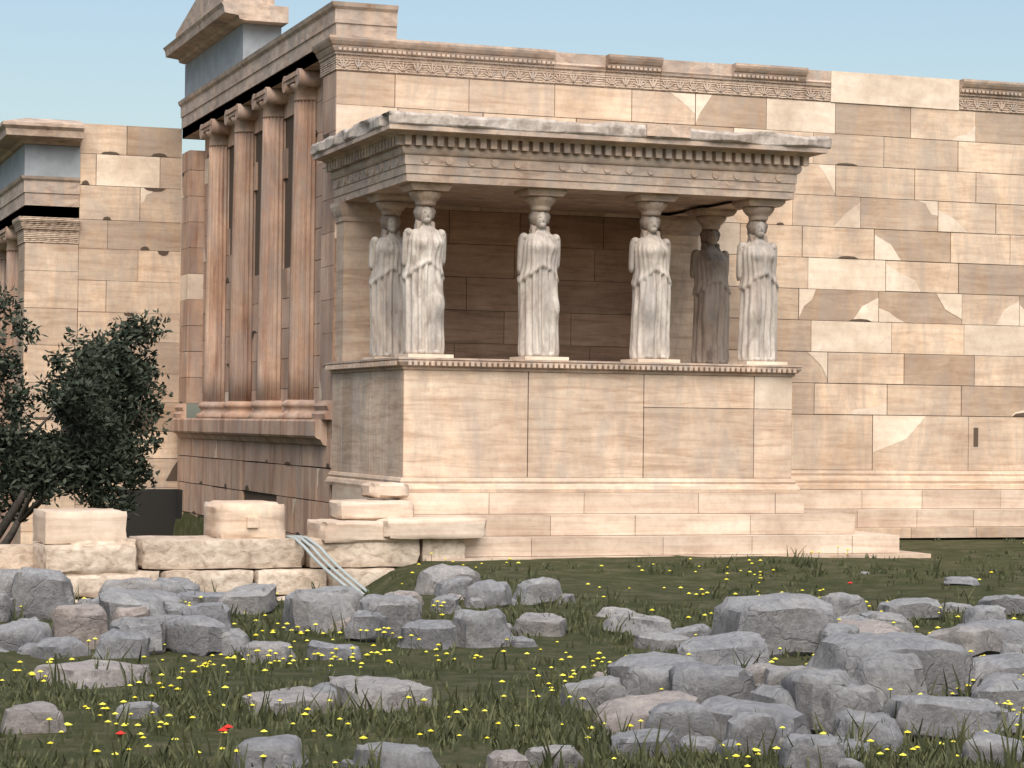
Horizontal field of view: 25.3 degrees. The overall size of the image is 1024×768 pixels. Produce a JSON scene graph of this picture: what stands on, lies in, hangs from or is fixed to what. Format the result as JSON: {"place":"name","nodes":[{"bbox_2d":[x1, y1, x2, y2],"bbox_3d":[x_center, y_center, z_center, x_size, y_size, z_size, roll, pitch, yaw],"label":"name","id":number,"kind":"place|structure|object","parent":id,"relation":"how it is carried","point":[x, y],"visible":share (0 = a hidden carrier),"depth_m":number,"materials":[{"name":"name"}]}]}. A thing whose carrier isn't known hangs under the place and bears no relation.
{"place":"outdoors","nodes":[
{"label":"outdoors","id":0,"kind":"place"},
{"bbox_2d":[0,455,1023,767],"bbox_3d":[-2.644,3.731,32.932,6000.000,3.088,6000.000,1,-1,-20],"label":"terrain","id":1,"kind":"structure","parent":0,"point":[618,575],"depth_m":20.56,"materials":[{"name":"green plant"}]},
{"bbox_2d":[0,281,173,543],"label":"olive tree","id":2,"kind":"object","parent":1,"relation":"on","point":[91,446],"visible":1,"depth_m":32.83,"materials":[{"name":"green plant"}]},
{"bbox_2d":[0,118,181,543],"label":"building","id":3,"kind":"structure","parent":1,"relation":"on","point":[90,226],"depth_m":43.28,"materials":[{"name":"stone"}]},
{"bbox_2d":[0,482,486,602],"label":"stone block wall","id":4,"kind":"structure","parent":1,"relation":"on","point":[91,551],"depth_m":27.92,"materials":[{"name":"stone"}]},
{"bbox_2d":[285,535,367,593],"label":"cable conduits","id":5,"kind":"object","parent":4,"relation":"on","point":[323,559],"visible":0.63,"depth_m":27.92,"materials":[{"name":"grey plastic"}]},
{"bbox_2d":[163,0,398,535],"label":"facade","id":6,"kind":"structure","parent":1,"relation":"on","point":[257,103],"depth_m":38.09,"materials":[{"name":"stone"}]},
{"bbox_2d":[0,537,1023,767],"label":"grass tufts","id":7,"kind":"object","parent":1,"relation":"on","point":[931,754],"visible":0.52,"depth_m":13.73,"materials":[{"name":"green plant"}]},
{"bbox_2d":[0,563,1023,767],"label":"limestone rocks","id":8,"kind":"object","parent":1,"relation":"on","point":[877,654],"visible":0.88,"depth_m":15.95,"materials":[{"name":"grey stone"}]},
{"bbox_2d":[0,542,1023,767],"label":"wild flowers","id":9,"kind":"object","parent":1,"relation":"on","point":[225,728],"visible":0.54,"depth_m":15.10,"materials":[{"name":"yellow plant"}]},
{"bbox_2d":[313,124,930,560],"bbox_3d":[1.409,-0.410,31.966,7.536,5.702,4.629,1,-1,-20],"label":"caryatid porch","id":10,"kind":"object","parent":1,"relation":"on","point":[549,458],"visible":0.96,"depth_m":30.60,"materials":[{"name":"stone"}]},
{"bbox_2d":[362,193,413,359],"bbox_3d":[-1.677,-1.469,31.601,0.620,2.298,0.620,1,-1,-20],"label":"caryatid","id":11,"kind":"object","parent":10,"relation":"on","point":[386,297],"visible":0.81,"depth_m":31.43,"materials":[{"name":"stone"}]},
{"bbox_2d":[395,182,453,357],"bbox_3d":[-1.150,-1.488,30.112,0.621,2.298,0.620,1,-1,-20],"label":"caryatid","id":12,"kind":"object","parent":10,"relation":"on","point":[423,257],"visible":1,"depth_m":29.95,"materials":[{"name":"stone"}]},
{"bbox_2d":[510,187,568,360],"bbox_3d":[0.377,-1.461,30.653,0.622,2.298,0.620,1,-1,-20],"label":"caryatid","id":13,"kind":"object","parent":10,"relation":"on","point":[538,255],"visible":1,"depth_m":30.49,"materials":[{"name":"stone"}]},
{"bbox_2d":[311,111,831,155],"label":"porch roof slabs","id":14,"kind":"structure","parent":10,"relation":"on","point":[652,131],"depth_m":30.35,"materials":[{"name":"stone"}]},
{"bbox_2d":[621,193,679,362],"bbox_3d":[1.904,-1.434,31.194,0.620,2.298,0.620,1,-1,-20],"label":"caryatid","id":15,"kind":"object","parent":10,"relation":"on","point":[649,260],"visible":1,"depth_m":31.04,"materials":[{"name":"stone"}]},
{"bbox_2d":[686,208,736,363],"bbox_3d":[2.904,-1.389,33.225,0.622,2.298,0.620,1,-1,-20],"label":"caryatid","id":16,"kind":"object","parent":10,"relation":"on","point":[709,269],"visible":0.98,"depth_m":33.07,"materials":[{"name":"stone"}]},
{"bbox_2d":[728,198,787,364],"bbox_3d":[3.432,-1.408,31.736,0.622,2.298,0.620,1,-1,-20],"label":"caryatid","id":17,"kind":"object","parent":10,"relation":"on","point":[756,264],"visible":1,"depth_m":31.58,"materials":[{"name":"stone"}]},
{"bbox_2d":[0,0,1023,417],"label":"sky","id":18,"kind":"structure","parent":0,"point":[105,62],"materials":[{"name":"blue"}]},
{"bbox_2d":[324,71,1023,537],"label":"wall","id":19,"kind":"structure","parent":0,"point":[894,235],"depth_m":35.78,"materials":[{"name":"stone"}]},
{"bbox_2d":[311,34,1023,114],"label":"frieze","id":20,"kind":"object","parent":19,"relation":"on","point":[333,53],"visible":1,"depth_m":34.71,"materials":[{"name":"stone"}]}
]}

